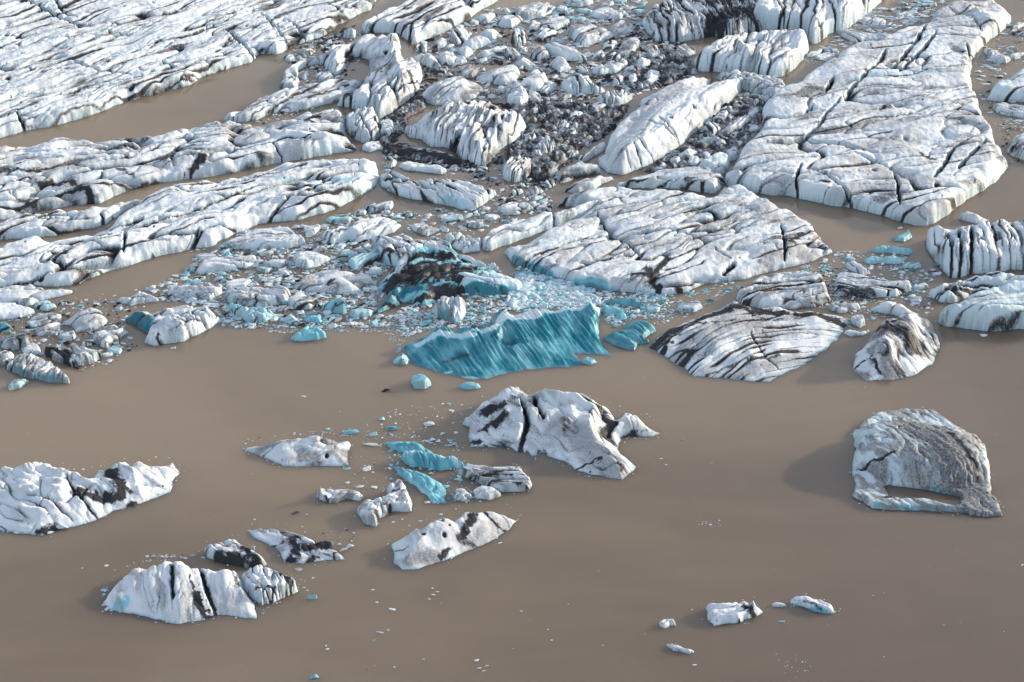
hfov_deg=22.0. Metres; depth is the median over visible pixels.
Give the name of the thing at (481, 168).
ice block
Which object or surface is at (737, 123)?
ice block
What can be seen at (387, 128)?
ice block
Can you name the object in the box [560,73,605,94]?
ice block
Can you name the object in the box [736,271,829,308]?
ice floe
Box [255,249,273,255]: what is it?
ice plate
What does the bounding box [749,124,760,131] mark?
ice block
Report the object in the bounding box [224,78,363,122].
ice ridge
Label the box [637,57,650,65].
ice block
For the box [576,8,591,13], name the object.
ice plate
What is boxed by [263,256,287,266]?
ice plate
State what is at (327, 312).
ice fragment
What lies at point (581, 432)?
iceberg
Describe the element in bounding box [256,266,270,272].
ice plate
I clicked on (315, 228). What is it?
ice plate
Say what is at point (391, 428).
ice fragment
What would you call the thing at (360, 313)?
ice plate
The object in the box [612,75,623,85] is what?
ice block
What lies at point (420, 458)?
iceberg
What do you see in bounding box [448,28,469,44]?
ice block
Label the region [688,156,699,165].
ice block
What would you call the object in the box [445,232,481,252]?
ice block
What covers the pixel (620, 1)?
ice plate
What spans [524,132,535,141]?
ice block
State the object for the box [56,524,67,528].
ice fragment
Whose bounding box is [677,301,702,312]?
ice floe
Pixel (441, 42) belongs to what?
ice block
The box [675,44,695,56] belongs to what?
ice block
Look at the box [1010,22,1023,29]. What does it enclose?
ice plate
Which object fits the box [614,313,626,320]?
ice block
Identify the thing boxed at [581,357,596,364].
ice floe
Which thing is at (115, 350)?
ice plate
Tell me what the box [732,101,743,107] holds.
ice block
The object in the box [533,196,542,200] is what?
ice plate
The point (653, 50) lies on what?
ice block
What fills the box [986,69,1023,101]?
iceberg
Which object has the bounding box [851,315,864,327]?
ice block
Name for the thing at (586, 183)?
ice block
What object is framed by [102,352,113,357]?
ice plate
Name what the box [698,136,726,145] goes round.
ice block
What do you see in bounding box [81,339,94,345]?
ice plate
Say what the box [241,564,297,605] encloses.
iceberg
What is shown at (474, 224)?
ice plate
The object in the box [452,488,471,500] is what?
ice floe
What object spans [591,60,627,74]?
ice block
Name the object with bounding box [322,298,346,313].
ice block
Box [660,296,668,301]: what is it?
ice plate
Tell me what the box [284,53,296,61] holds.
ice block
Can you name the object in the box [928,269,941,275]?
ice plate
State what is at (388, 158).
ice block
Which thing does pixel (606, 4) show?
ice plate
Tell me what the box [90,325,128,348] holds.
ice floe
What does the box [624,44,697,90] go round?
ice rubble
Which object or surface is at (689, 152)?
ice block
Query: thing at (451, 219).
ice floe
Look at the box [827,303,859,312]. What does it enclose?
ice floe
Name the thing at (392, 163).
ice block
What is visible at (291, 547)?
iceberg
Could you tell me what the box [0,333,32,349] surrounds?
ice floe
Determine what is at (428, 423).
ice fragment
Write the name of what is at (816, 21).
iceberg
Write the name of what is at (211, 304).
ice plate
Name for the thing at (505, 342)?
iceberg
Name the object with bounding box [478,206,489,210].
ice plate
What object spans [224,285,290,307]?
ice floe
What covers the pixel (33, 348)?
ice plate
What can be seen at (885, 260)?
ice floe
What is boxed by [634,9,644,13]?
ice plate
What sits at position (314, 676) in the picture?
ice fragment
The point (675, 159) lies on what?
ice block
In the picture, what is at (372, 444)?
ice fragment
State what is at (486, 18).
ice floe
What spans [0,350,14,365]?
ice floe
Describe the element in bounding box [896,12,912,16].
ice plate
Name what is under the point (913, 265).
ice plate
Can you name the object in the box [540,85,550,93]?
ice block
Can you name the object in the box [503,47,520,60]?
ice block
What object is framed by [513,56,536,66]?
ice block
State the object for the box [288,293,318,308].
ice plate
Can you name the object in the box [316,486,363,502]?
iceberg
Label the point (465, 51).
ice block
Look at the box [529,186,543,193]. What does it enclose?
ice block
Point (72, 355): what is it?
ice floe
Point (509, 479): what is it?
iceberg
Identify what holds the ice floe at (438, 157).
on the water
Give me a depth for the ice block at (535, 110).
1014.78 m
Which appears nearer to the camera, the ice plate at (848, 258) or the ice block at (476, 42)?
the ice plate at (848, 258)
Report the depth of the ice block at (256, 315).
864.82 m
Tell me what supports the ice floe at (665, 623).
on the water
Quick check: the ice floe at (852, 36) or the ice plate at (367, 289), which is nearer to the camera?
the ice plate at (367, 289)
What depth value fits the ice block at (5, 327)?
857.48 m
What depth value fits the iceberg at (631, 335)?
851.56 m
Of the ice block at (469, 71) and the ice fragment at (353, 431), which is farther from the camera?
the ice block at (469, 71)
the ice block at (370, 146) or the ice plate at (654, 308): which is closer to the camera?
the ice plate at (654, 308)
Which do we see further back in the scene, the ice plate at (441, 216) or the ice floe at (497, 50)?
the ice floe at (497, 50)
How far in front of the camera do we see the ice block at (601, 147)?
981.89 m
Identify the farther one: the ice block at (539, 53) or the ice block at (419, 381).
the ice block at (539, 53)
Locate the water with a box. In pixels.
[0,0,1023,681]
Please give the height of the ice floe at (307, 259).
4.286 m
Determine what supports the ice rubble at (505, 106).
on the water
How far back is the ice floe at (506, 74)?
1045.31 m
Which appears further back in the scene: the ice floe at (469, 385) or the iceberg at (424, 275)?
the iceberg at (424, 275)
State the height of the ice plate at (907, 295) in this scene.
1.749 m
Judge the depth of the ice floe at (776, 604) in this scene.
716.14 m
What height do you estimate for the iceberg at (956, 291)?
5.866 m
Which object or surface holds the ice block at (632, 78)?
on the water
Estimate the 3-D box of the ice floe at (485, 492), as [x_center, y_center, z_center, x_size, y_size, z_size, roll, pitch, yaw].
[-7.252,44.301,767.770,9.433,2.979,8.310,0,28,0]
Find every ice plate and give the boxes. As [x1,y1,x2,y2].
[21,343,40,354]
[34,300,55,310]
[57,300,66,305]
[58,330,75,340]
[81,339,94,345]
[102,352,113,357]
[106,346,122,353]
[115,306,123,310]
[194,253,216,260]
[202,299,219,309]
[225,278,251,288]
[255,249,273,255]
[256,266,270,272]
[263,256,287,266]
[276,305,289,311]
[277,268,291,274]
[282,279,294,285]
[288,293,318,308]
[303,224,320,233]
[305,311,314,315]
[313,246,326,250]
[326,214,351,223]
[335,251,357,260]
[347,252,380,270]
[348,308,374,317]
[354,209,366,214]
[362,287,372,292]
[365,201,393,210]
[365,295,374,299]
[368,266,382,274]
[368,300,376,304]
[401,211,412,216]
[411,223,439,235]
[434,320,445,324]
[436,214,446,217]
[464,220,483,227]
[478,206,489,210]
[483,301,492,305]
[484,214,499,220]
[532,203,547,210]
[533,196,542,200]
[540,16,569,29]
[557,5,566,10]
[563,0,593,6]
[565,8,574,14]
[567,16,587,21]
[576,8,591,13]
[586,20,597,23]
[599,1,613,6]
[614,0,626,2]
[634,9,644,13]
[637,0,647,4]
[645,304,660,312]
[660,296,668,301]
[807,49,821,56]
[815,52,834,59]
[818,47,838,52]
[844,256,854,259]
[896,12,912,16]
[898,1,907,5]
[903,262,921,268]
[903,293,915,296]
[908,296,921,302]
[912,282,927,289]
[914,0,936,8]
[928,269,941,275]
[1009,52,1023,58]
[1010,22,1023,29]
[1011,29,1023,35]
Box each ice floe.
[0,303,34,319]
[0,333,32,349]
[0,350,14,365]
[5,353,69,383]
[26,312,61,335]
[43,343,101,366]
[63,307,106,331]
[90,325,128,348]
[117,291,158,304]
[168,282,222,299]
[195,255,260,273]
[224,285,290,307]
[225,227,305,249]
[283,314,302,325]
[293,251,330,268]
[293,270,371,292]
[304,314,321,323]
[321,216,400,244]
[322,276,360,293]
[385,144,462,164]
[398,161,446,173]
[441,213,479,224]
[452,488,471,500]
[457,382,480,389]
[473,64,519,84]
[473,485,500,499]
[476,12,495,22]
[477,46,506,56]
[482,200,598,250]
[496,15,522,27]
[497,202,533,214]
[512,2,556,19]
[544,42,586,60]
[565,20,633,45]
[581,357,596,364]
[589,7,625,19]
[603,297,646,306]
[616,166,725,192]
[659,619,675,628]
[666,644,693,653]
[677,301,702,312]
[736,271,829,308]
[772,602,785,606]
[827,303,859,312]
[834,272,911,297]
[837,29,890,42]
[844,330,869,335]
[845,260,869,274]
[861,17,885,24]
[863,256,906,263]
[870,245,912,254]
[893,230,911,241]
[958,211,987,223]
[983,48,1010,63]
[992,102,1023,117]
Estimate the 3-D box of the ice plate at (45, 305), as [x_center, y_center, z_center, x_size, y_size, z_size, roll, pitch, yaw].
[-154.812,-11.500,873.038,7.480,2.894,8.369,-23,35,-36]
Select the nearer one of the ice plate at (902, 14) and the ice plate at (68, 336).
the ice plate at (68, 336)
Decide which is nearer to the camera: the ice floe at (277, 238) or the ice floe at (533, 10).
the ice floe at (277, 238)
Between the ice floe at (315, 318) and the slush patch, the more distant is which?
the slush patch
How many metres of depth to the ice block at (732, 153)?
978.79 m
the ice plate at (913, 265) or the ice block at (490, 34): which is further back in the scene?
the ice block at (490, 34)
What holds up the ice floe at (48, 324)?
on the water
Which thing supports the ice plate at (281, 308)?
on the water
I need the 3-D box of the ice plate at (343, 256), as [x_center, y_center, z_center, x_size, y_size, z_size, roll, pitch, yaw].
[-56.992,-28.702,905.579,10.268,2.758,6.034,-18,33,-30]
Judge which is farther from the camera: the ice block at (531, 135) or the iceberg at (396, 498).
the ice block at (531, 135)
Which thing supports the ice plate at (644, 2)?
on the water
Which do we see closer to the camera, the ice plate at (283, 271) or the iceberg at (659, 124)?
the ice plate at (283, 271)
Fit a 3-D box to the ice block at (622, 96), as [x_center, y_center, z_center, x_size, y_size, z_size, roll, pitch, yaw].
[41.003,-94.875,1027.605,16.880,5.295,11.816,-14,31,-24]
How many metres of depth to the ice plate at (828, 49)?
1073.45 m
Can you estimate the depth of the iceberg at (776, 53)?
1056.25 m
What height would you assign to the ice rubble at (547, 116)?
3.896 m
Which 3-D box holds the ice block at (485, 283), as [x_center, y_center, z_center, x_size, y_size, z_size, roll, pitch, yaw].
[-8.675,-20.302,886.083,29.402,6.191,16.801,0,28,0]
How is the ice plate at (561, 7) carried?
on the water
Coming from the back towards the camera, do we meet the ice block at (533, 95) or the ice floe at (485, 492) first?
the ice block at (533, 95)
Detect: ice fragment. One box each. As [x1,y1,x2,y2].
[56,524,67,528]
[280,249,288,252]
[307,595,316,598]
[310,674,318,678]
[323,310,331,314]
[328,323,335,327]
[342,429,358,434]
[362,465,370,471]
[363,443,377,445]
[385,426,397,429]
[423,422,434,425]
[761,95,769,99]
[858,25,869,29]
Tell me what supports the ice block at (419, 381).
on the water
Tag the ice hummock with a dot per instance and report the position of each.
(391, 83)
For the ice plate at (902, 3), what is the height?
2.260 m
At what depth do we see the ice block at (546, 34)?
1087.26 m
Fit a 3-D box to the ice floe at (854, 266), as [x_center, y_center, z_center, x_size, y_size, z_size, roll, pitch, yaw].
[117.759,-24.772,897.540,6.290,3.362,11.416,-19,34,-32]
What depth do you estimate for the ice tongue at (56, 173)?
968.77 m
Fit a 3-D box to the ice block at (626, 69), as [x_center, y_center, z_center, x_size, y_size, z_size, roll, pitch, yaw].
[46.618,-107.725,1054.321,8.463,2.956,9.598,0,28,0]
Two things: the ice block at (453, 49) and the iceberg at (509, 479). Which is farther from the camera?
the ice block at (453, 49)
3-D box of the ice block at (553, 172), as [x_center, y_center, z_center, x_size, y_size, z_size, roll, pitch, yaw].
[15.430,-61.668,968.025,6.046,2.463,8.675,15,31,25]
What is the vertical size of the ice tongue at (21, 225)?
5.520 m
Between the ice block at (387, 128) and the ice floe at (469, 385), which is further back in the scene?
the ice block at (387, 128)
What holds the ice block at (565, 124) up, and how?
on the water
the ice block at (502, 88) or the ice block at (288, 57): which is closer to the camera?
the ice block at (502, 88)
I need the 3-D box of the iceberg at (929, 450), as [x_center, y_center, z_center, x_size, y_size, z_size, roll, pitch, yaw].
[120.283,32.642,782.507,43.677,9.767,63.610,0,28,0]
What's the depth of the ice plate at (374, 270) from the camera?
894.20 m
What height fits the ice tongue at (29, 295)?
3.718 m
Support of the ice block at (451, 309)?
on the water
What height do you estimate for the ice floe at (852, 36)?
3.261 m
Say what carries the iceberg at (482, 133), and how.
on the water
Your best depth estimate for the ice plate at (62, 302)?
874.65 m
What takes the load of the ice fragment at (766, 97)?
on the water
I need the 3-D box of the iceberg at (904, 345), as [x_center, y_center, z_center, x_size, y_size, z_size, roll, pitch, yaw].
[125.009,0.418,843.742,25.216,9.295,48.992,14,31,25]
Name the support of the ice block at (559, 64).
on the water
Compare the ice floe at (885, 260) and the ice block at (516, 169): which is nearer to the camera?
the ice floe at (885, 260)
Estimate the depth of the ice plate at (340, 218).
930.65 m
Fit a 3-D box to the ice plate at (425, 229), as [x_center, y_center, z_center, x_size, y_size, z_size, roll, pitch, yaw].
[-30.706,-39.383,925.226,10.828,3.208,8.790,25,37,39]
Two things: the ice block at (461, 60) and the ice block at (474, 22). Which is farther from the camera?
the ice block at (474, 22)
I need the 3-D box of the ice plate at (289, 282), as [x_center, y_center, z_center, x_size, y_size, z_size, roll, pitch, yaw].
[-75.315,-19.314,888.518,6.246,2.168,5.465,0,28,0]
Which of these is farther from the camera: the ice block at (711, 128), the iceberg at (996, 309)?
the ice block at (711, 128)
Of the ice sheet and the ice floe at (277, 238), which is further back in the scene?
the ice sheet
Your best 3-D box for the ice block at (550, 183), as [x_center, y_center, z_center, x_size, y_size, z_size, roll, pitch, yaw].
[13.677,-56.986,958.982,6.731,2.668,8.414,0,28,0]
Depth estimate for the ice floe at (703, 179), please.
956.22 m
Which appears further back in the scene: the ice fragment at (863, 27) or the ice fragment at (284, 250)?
the ice fragment at (863, 27)
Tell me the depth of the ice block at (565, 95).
1030.78 m
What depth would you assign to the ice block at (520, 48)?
1074.02 m
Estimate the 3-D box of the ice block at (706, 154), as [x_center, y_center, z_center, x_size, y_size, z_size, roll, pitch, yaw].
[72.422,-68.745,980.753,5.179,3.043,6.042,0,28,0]
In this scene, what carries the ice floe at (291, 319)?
on the water
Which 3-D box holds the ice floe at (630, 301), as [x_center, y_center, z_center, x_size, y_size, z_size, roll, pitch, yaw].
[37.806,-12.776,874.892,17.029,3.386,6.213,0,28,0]
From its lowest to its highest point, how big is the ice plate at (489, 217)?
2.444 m
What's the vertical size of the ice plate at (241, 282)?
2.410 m
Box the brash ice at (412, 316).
[2,0,1023,678]
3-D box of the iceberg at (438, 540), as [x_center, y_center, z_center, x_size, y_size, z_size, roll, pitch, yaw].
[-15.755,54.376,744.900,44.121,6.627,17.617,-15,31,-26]
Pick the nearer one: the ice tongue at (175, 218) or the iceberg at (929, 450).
the iceberg at (929, 450)
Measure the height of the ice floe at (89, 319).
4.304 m
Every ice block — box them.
[0,322,13,332]
[6,379,28,389]
[226,303,275,322]
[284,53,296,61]
[291,326,325,340]
[299,71,308,79]
[300,48,315,56]
[315,71,333,80]
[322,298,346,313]
[344,106,379,142]
[362,141,382,151]
[380,119,394,135]
[383,156,392,159]
[384,159,396,167]
[393,353,409,364]
[410,373,430,388]
[414,52,440,69]
[415,43,427,52]
[427,295,465,322]
[435,38,447,48]
[435,66,447,75]
[437,51,455,65]
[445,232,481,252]
[446,44,454,48]
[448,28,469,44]
[449,47,457,52]
[449,165,458,170]
[455,56,466,63]
[458,46,473,57]
[458,271,521,295]
[460,64,477,77]
[462,36,491,48]
[470,19,479,24]
[477,166,487,170]
[478,29,499,40]
[478,57,487,62]
[483,89,492,95]
[493,89,500,93]
[498,85,505,92]
[501,155,531,181]
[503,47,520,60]
[504,8,511,14]
[505,81,528,104]
[510,28,526,46]
[511,189,523,194]
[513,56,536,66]
[517,45,527,52]
[520,69,547,92]
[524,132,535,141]
[528,20,540,29]
[528,91,540,101]
[529,45,549,60]
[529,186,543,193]
[531,135,555,156]
[532,108,537,114]
[536,27,558,41]
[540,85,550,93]
[543,179,555,187]
[547,81,557,88]
[549,56,570,71]
[549,168,559,176]
[556,120,568,126]
[557,161,600,183]
[559,91,571,100]
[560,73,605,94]
[564,176,612,192]
[567,150,578,157]
[570,111,582,118]
[576,65,587,72]
[578,142,606,161]
[585,140,591,146]
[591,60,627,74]
[592,50,604,59]
[592,101,605,107]
[596,89,632,104]
[600,305,623,314]
[602,40,618,52]
[609,52,621,60]
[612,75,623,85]
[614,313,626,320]
[616,37,640,56]
[621,65,635,74]
[629,73,636,82]
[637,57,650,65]
[643,45,660,55]
[645,70,659,83]
[670,156,679,164]
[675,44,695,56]
[678,148,697,157]
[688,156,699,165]
[697,152,729,174]
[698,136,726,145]
[701,121,720,135]
[702,151,709,156]
[713,110,727,122]
[716,69,784,96]
[719,107,758,132]
[726,147,738,160]
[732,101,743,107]
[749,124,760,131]
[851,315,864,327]
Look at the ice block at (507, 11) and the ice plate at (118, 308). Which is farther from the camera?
the ice block at (507, 11)
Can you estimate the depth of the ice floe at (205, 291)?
880.09 m
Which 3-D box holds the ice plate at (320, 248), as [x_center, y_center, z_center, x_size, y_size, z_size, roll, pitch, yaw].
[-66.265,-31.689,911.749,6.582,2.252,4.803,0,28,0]
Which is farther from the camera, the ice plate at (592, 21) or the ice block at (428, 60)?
the ice plate at (592, 21)
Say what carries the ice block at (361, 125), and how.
on the water
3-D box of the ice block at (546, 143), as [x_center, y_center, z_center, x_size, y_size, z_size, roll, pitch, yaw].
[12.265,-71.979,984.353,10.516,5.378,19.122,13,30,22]
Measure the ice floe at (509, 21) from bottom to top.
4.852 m
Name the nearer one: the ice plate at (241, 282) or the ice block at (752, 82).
the ice plate at (241, 282)
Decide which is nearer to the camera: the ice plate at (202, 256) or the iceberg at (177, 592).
the iceberg at (177, 592)
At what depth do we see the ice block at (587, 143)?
990.00 m
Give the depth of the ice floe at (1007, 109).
1017.31 m
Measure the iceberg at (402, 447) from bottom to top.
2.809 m
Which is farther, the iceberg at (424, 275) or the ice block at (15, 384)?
the iceberg at (424, 275)
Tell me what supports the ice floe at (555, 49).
on the water
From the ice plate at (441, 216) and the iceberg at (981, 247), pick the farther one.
the ice plate at (441, 216)
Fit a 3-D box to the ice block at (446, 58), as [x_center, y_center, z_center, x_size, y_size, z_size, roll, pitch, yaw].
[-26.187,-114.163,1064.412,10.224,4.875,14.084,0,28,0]
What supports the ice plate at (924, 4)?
on the water
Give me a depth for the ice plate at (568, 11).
1111.92 m
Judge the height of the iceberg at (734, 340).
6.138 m
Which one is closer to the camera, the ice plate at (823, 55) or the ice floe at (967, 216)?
the ice floe at (967, 216)
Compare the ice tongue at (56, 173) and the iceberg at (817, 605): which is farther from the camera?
the ice tongue at (56, 173)
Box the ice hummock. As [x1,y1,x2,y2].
[322,33,422,117]
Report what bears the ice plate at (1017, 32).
on the water
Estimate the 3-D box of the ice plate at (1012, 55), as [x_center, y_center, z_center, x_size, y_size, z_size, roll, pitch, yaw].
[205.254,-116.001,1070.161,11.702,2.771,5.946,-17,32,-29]
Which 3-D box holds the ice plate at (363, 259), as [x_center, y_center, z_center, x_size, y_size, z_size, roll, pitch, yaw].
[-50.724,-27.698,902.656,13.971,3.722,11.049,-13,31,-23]
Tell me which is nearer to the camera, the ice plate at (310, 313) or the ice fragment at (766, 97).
the ice plate at (310, 313)
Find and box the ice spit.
[280,53,324,88]
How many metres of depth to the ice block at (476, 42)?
1077.07 m
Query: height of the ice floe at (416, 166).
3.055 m
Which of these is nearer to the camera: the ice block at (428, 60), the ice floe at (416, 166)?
the ice floe at (416, 166)
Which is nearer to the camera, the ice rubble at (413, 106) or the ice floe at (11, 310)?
the ice floe at (11, 310)
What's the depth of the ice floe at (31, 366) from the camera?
831.35 m
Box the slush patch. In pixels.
[505,272,601,310]
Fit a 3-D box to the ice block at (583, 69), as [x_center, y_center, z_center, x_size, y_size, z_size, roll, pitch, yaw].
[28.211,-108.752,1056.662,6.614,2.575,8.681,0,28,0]
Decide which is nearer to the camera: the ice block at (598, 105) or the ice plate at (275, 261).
the ice plate at (275, 261)
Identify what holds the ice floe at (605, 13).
on the water
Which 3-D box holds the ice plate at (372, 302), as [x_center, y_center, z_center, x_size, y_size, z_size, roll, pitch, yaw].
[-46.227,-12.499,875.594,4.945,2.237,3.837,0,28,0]
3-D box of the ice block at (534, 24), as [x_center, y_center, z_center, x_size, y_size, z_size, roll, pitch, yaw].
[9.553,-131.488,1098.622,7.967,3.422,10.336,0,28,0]
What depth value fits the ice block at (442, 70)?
1053.85 m
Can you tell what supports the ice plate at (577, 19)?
on the water
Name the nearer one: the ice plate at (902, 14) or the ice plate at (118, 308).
the ice plate at (118, 308)
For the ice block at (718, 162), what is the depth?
967.96 m
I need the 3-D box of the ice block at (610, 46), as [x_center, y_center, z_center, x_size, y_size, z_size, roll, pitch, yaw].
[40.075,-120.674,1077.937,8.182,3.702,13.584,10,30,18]
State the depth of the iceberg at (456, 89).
1028.23 m
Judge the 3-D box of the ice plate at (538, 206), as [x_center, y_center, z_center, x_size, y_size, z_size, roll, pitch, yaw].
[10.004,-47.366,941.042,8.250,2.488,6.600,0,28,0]
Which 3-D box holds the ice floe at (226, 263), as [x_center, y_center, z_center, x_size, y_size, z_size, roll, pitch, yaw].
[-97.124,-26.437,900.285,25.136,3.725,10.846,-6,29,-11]
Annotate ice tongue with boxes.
[0,109,356,219]
[0,158,379,287]
[0,199,140,239]
[0,284,72,305]
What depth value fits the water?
769.85 m
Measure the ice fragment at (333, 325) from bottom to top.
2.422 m
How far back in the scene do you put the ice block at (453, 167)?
970.95 m
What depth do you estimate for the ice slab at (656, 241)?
909.41 m
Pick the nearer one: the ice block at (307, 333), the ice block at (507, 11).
the ice block at (307, 333)
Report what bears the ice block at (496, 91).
on the water
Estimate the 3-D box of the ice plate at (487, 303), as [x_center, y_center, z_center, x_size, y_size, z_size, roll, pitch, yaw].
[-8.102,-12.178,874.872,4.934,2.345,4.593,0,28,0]
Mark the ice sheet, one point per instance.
(63, 61)
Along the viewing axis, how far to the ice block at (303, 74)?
1049.46 m
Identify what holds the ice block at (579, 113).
on the water
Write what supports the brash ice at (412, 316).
on the water
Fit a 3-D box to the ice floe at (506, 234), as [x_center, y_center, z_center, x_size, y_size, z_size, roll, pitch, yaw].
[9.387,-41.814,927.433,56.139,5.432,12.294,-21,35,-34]
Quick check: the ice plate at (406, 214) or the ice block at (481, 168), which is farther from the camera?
the ice block at (481, 168)
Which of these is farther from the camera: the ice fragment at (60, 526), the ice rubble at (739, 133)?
the ice rubble at (739, 133)
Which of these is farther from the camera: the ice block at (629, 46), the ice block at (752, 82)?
the ice block at (629, 46)
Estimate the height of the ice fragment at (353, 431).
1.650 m
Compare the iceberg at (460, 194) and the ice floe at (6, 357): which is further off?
the iceberg at (460, 194)
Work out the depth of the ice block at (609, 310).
868.01 m
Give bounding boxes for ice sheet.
[0,0,375,137]
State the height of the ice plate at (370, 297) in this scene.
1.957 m
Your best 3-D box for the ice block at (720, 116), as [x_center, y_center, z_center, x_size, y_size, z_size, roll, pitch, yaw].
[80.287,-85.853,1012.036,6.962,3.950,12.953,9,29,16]
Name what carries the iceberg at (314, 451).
on the water
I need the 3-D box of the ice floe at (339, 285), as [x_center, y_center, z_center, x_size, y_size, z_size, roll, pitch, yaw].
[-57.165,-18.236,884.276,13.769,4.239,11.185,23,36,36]
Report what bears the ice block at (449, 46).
on the water
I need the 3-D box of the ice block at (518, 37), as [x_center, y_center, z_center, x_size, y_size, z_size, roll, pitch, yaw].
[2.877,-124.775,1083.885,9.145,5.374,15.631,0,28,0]
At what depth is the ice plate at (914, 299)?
876.97 m
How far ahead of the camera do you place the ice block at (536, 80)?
1037.58 m
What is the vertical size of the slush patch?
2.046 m
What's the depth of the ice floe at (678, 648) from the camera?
697.36 m
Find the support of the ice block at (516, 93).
on the water
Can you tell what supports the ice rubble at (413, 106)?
on the water
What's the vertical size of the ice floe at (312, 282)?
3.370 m
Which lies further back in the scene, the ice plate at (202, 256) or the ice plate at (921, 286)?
the ice plate at (202, 256)
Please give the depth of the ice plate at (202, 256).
905.33 m
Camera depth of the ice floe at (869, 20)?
1102.13 m
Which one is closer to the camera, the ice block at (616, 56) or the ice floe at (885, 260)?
the ice floe at (885, 260)
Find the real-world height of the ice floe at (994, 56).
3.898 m
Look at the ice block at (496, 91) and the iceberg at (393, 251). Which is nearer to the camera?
the iceberg at (393, 251)
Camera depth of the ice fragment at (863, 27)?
1095.80 m
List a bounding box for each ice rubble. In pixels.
[7,6,1023,669]
[377,89,425,144]
[494,99,627,178]
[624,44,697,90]
[644,94,764,171]
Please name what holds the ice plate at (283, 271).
on the water
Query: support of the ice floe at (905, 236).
on the water
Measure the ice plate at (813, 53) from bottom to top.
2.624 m
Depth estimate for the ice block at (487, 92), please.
1033.90 m
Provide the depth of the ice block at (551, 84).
1039.92 m
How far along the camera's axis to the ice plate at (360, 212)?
936.44 m
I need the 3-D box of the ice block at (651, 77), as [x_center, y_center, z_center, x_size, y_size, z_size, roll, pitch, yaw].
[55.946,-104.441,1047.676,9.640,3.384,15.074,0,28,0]
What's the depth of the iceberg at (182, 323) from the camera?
856.39 m
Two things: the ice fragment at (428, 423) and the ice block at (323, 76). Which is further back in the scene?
the ice block at (323, 76)
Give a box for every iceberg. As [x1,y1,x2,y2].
[0,461,179,535]
[103,561,256,623]
[124,305,220,345]
[204,539,266,567]
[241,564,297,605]
[243,436,350,466]
[247,529,343,562]
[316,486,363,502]
[357,479,411,526]
[371,234,512,274]
[372,246,495,314]
[379,169,495,209]
[385,441,443,456]
[391,511,517,569]
[393,466,445,503]
[400,449,464,470]
[403,302,612,379]
[404,100,526,165]
[422,76,483,104]
[458,464,531,491]
[462,386,658,479]
[597,76,741,174]
[602,320,655,349]
[641,0,761,41]
[650,301,850,381]
[690,29,808,77]
[706,601,761,625]
[753,0,881,43]
[790,596,835,613]
[852,409,1002,516]
[853,313,939,380]
[870,301,918,315]
[925,217,1023,277]
[928,271,1023,303]
[935,280,1023,331]
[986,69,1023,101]
[1006,133,1023,159]
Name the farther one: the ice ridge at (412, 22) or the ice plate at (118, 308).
the ice ridge at (412, 22)
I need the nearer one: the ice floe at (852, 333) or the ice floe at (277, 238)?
the ice floe at (852, 333)
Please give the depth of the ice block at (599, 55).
1066.93 m
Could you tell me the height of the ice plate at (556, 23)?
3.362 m
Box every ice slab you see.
[504,184,831,294]
[724,0,1010,225]
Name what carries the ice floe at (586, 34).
on the water
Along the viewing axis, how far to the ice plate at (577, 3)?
1119.81 m
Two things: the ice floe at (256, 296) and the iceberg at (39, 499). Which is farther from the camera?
the ice floe at (256, 296)
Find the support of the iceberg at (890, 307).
on the water
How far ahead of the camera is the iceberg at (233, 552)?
735.24 m
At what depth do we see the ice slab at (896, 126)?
989.57 m
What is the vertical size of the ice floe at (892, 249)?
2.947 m
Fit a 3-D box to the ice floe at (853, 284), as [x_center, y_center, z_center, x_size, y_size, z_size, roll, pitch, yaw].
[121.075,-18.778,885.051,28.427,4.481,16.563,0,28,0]
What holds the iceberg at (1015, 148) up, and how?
on the water
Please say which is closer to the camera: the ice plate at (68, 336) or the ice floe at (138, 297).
the ice plate at (68, 336)
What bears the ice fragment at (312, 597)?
on the water
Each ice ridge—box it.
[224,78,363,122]
[342,0,497,44]
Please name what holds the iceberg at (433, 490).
on the water
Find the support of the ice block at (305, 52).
on the water
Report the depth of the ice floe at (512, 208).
938.05 m
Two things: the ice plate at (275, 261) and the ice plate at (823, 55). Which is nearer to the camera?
the ice plate at (275, 261)
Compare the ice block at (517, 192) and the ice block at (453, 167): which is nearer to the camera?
the ice block at (517, 192)
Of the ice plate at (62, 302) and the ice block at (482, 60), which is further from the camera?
the ice block at (482, 60)
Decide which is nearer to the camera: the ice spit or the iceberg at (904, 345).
the iceberg at (904, 345)
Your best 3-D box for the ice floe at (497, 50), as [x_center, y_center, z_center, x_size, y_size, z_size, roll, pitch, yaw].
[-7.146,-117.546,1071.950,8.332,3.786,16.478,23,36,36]
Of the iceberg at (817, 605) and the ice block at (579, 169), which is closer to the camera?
the iceberg at (817, 605)
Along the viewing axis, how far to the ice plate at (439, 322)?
862.07 m
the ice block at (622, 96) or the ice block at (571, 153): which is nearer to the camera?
the ice block at (571, 153)
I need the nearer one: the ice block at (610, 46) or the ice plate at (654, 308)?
the ice plate at (654, 308)
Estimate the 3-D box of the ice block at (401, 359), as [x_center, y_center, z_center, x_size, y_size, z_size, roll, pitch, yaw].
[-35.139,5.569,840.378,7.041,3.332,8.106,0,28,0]
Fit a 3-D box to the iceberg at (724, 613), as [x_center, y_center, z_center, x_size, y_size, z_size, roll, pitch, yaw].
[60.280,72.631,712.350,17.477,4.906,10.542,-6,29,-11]
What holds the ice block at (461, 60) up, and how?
on the water
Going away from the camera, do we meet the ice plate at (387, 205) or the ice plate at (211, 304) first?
the ice plate at (211, 304)
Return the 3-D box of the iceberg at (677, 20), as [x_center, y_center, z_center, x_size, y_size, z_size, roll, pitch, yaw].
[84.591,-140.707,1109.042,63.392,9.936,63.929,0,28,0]
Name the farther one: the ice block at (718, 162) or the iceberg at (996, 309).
the ice block at (718, 162)
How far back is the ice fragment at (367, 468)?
779.62 m
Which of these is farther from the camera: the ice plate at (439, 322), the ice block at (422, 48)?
the ice block at (422, 48)

